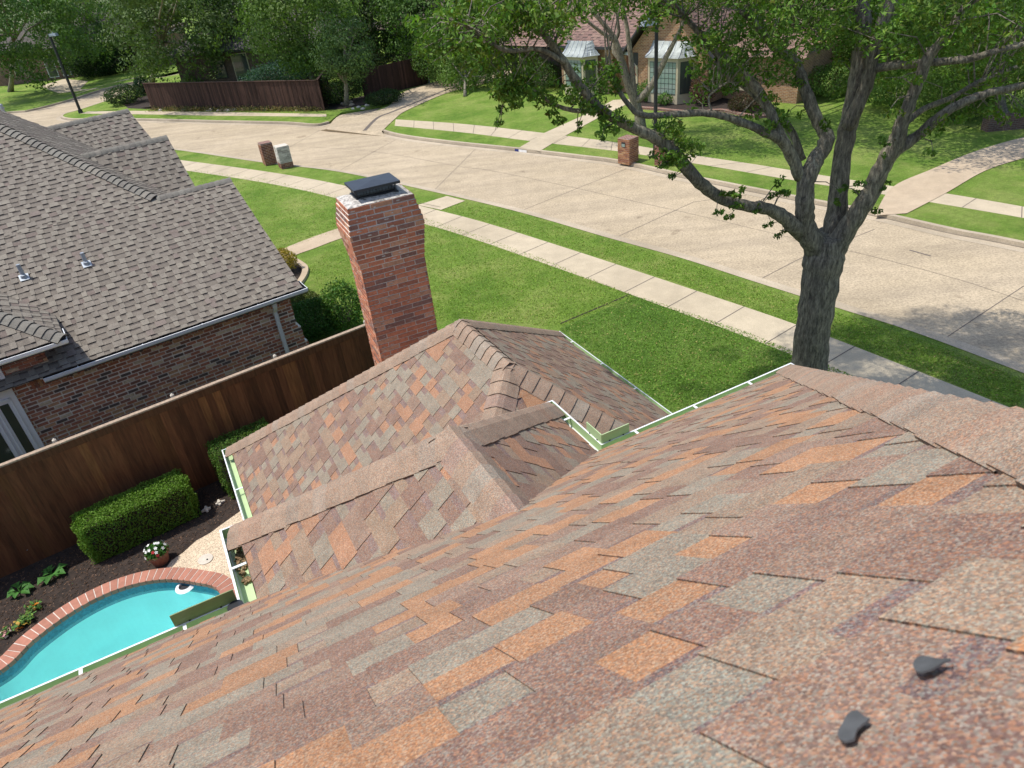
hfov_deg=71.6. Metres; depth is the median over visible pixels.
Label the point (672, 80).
bay window
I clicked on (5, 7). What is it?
wood
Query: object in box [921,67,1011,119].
round bush
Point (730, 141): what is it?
lawn
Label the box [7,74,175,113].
side curb
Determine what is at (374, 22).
oak tree
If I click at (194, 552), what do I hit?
pool deck
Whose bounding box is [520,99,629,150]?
front walk
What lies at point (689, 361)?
lawn grass
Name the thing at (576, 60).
bay window
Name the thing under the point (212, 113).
corner sidewalk
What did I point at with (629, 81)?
oak tree
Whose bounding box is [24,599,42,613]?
flower plant
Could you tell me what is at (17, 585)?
hosta plant
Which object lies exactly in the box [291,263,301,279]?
corner bed
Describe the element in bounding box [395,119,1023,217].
sidewalk
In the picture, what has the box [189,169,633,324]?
lawn grass
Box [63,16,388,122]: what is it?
corner lawn
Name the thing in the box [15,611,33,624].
flower plant
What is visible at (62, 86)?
side sidewalk
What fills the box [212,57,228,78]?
window
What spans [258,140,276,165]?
mailbox pillar
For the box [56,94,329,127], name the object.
corner curb
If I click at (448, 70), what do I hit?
oak tree
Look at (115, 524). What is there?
box hedge
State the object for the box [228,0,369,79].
oak tree
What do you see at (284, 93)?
board fence
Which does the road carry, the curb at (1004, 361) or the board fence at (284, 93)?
the curb at (1004, 361)
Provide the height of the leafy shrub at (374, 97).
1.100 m
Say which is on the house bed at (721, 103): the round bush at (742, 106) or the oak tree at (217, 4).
the round bush at (742, 106)
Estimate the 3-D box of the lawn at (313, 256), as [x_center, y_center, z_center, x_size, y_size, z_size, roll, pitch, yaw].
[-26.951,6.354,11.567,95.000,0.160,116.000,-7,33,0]
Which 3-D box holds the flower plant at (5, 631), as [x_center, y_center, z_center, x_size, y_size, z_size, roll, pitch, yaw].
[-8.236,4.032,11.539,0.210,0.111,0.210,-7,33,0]
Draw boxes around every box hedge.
[69,468,200,563]
[203,418,268,498]
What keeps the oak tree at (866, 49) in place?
on the lawn at (313, 256)
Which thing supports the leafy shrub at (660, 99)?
on the house bed at (721, 103)
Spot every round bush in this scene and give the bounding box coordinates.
[60,43,136,78]
[239,59,315,80]
[290,287,319,313]
[292,296,346,343]
[410,24,463,84]
[515,57,561,88]
[727,93,760,111]
[808,59,849,99]
[866,66,939,107]
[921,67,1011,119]
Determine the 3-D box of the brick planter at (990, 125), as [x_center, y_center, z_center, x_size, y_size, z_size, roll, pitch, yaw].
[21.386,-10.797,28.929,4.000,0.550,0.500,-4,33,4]
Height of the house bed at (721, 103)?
0.001 m
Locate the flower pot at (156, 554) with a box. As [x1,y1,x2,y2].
[143,540,168,566]
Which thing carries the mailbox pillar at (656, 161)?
on the lawn at (730, 141)
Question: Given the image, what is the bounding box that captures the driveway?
[320,71,510,135]
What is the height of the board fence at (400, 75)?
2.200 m
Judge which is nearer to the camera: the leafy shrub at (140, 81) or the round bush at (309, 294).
the round bush at (309, 294)
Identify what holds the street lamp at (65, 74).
on the corner lawn at (331, 115)
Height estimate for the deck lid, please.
0.026 m
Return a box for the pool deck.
[166,512,242,578]
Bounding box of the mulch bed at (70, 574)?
[0,480,239,656]
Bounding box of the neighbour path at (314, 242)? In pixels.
[281,211,425,258]
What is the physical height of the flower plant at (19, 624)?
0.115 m
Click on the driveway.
(376, 123)
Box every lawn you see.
[0,0,378,111]
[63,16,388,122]
[81,150,1023,605]
[378,61,1023,240]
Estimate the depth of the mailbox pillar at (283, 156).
34.73 m
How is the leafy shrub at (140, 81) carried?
on the corner lawn at (331, 115)
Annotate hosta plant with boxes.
[7,581,34,597]
[37,563,67,584]
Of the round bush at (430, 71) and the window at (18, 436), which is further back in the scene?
the round bush at (430, 71)
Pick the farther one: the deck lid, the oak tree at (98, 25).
the oak tree at (98, 25)
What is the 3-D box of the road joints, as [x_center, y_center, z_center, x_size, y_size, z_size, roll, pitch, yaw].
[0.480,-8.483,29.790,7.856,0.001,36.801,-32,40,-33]
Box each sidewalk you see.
[45,78,132,102]
[81,111,325,116]
[181,160,1009,407]
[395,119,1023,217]
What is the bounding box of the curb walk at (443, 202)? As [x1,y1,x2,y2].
[418,196,463,209]
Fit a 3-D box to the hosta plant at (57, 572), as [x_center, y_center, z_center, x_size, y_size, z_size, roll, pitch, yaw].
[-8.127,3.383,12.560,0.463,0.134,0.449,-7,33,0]
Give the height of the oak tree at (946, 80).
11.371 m
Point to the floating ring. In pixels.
(181, 589)
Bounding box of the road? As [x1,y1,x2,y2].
[13,83,1023,363]
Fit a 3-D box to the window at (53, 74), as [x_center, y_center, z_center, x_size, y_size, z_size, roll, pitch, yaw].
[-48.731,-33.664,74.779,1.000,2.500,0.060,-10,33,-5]
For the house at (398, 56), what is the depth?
61.07 m
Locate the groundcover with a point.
(277, 109)
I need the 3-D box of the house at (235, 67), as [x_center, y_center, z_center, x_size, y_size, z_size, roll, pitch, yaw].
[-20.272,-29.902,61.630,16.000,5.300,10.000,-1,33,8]
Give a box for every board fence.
[142,80,324,110]
[316,70,330,107]
[360,57,430,97]
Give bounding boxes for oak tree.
[0,0,105,91]
[20,0,145,73]
[60,0,242,84]
[181,0,272,31]
[223,0,443,68]
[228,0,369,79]
[307,8,385,105]
[365,0,475,71]
[401,0,1023,370]
[432,32,509,96]
[470,1,535,81]
[548,0,724,126]
[815,0,969,90]
[894,2,1023,127]
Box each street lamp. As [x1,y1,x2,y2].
[48,32,82,113]
[640,18,657,158]
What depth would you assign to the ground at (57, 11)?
231.73 m
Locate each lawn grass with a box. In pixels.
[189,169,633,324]
[560,298,854,410]
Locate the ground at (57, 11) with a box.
[0,0,390,33]
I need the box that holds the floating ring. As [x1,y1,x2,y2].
[175,584,193,593]
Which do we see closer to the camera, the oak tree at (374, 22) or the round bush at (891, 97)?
the round bush at (891, 97)
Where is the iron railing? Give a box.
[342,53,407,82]
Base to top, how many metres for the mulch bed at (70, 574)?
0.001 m
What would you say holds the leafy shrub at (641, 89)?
on the house bed at (721, 103)
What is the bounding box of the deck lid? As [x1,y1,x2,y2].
[198,554,212,564]
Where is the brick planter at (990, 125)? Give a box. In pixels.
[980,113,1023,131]
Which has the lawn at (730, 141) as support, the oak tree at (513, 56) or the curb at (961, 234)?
the oak tree at (513, 56)
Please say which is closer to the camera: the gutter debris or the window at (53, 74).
the gutter debris
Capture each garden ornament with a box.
[201,506,210,511]
[215,499,224,505]
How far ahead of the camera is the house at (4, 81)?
75.05 m
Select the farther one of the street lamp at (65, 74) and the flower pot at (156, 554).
the street lamp at (65, 74)
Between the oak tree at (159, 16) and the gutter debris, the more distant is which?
the oak tree at (159, 16)
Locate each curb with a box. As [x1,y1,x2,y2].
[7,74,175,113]
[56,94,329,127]
[174,148,1023,372]
[382,129,1023,252]
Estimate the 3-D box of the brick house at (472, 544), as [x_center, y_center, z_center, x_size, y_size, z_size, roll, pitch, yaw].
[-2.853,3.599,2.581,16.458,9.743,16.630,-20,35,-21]
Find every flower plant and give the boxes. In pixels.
[0,625,11,638]
[11,618,26,630]
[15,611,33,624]
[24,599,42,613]
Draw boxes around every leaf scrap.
[838,710,869,742]
[913,656,950,673]
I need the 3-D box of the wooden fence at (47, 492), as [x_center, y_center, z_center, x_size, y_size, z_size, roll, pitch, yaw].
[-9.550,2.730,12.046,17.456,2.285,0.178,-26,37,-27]
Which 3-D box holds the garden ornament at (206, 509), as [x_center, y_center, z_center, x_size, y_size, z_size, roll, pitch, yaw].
[-5.909,2.407,13.704,0.156,0.060,0.172,2,34,13]
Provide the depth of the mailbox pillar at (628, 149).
29.93 m
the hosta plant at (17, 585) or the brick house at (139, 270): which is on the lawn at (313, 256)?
the brick house at (139, 270)
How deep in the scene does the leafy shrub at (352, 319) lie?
18.85 m
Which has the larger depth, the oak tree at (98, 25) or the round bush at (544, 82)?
the oak tree at (98, 25)
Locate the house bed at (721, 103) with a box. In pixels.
[640,98,764,114]
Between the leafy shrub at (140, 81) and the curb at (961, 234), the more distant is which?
the leafy shrub at (140, 81)
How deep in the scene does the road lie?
24.38 m
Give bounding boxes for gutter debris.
[234,469,251,585]
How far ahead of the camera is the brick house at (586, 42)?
38.23 m
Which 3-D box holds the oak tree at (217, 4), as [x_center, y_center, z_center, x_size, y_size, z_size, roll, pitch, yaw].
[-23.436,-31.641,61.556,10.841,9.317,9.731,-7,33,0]
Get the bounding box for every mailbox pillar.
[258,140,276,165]
[273,143,293,168]
[618,135,638,164]
[654,146,664,165]
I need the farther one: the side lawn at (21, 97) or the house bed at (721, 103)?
the side lawn at (21, 97)
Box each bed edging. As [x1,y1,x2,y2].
[285,257,308,282]
[642,106,766,117]
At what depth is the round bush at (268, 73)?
55.84 m
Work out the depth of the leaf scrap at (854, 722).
0.57 m
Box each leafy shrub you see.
[100,83,144,105]
[132,76,147,95]
[277,247,297,268]
[315,71,367,104]
[320,276,363,331]
[363,87,403,106]
[637,79,649,101]
[658,91,672,104]
[689,71,717,104]
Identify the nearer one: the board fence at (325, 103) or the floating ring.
the floating ring
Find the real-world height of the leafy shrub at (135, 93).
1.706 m
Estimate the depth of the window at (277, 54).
58.23 m
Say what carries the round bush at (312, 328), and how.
on the lawn at (313, 256)
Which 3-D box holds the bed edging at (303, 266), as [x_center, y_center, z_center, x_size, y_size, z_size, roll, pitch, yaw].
[-7.085,-3.731,23.448,0.719,0.100,3.166,-14,33,-12]
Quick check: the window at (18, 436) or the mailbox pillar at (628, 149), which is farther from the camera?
the mailbox pillar at (628, 149)
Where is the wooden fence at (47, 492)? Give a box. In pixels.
[0,321,374,577]
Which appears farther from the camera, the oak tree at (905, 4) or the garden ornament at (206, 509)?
the oak tree at (905, 4)
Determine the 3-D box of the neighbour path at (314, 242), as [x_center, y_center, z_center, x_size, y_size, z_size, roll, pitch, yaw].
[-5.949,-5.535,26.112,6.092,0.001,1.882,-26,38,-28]
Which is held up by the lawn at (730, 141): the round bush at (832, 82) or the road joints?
the round bush at (832, 82)
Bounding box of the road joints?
[290,131,1023,335]
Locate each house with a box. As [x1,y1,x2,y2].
[0,12,187,85]
[0,108,308,463]
[0,172,1023,767]
[164,3,379,81]
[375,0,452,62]
[501,0,850,104]
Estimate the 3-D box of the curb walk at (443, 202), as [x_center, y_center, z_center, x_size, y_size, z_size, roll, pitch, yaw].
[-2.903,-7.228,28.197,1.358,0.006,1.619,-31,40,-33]
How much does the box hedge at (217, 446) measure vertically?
1.151 m
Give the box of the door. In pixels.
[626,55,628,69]
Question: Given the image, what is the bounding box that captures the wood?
[0,0,238,38]
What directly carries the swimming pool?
in the pool deck
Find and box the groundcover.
[146,103,326,112]
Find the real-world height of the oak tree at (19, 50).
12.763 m
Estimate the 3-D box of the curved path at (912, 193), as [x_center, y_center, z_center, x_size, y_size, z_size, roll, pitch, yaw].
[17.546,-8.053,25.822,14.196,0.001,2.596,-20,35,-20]
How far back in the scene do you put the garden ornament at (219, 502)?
13.80 m
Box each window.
[0,369,44,463]
[43,51,59,77]
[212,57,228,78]
[230,52,251,80]
[267,54,282,70]
[564,55,598,94]
[648,57,695,104]
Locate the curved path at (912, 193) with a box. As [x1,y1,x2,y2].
[876,137,1023,214]
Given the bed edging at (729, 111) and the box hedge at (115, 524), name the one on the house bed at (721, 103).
the bed edging at (729, 111)
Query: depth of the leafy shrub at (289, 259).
23.30 m
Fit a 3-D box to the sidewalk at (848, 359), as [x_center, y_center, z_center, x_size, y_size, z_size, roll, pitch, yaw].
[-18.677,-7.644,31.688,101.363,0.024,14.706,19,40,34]
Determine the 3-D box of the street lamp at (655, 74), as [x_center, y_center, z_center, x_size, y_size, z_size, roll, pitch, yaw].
[5.647,-11.940,28.984,0.756,5.430,0.360,-12,33,-8]
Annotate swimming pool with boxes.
[0,567,236,701]
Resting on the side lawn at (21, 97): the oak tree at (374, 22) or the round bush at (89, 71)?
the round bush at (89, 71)
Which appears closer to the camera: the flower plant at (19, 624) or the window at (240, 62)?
the flower plant at (19, 624)
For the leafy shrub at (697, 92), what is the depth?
37.20 m

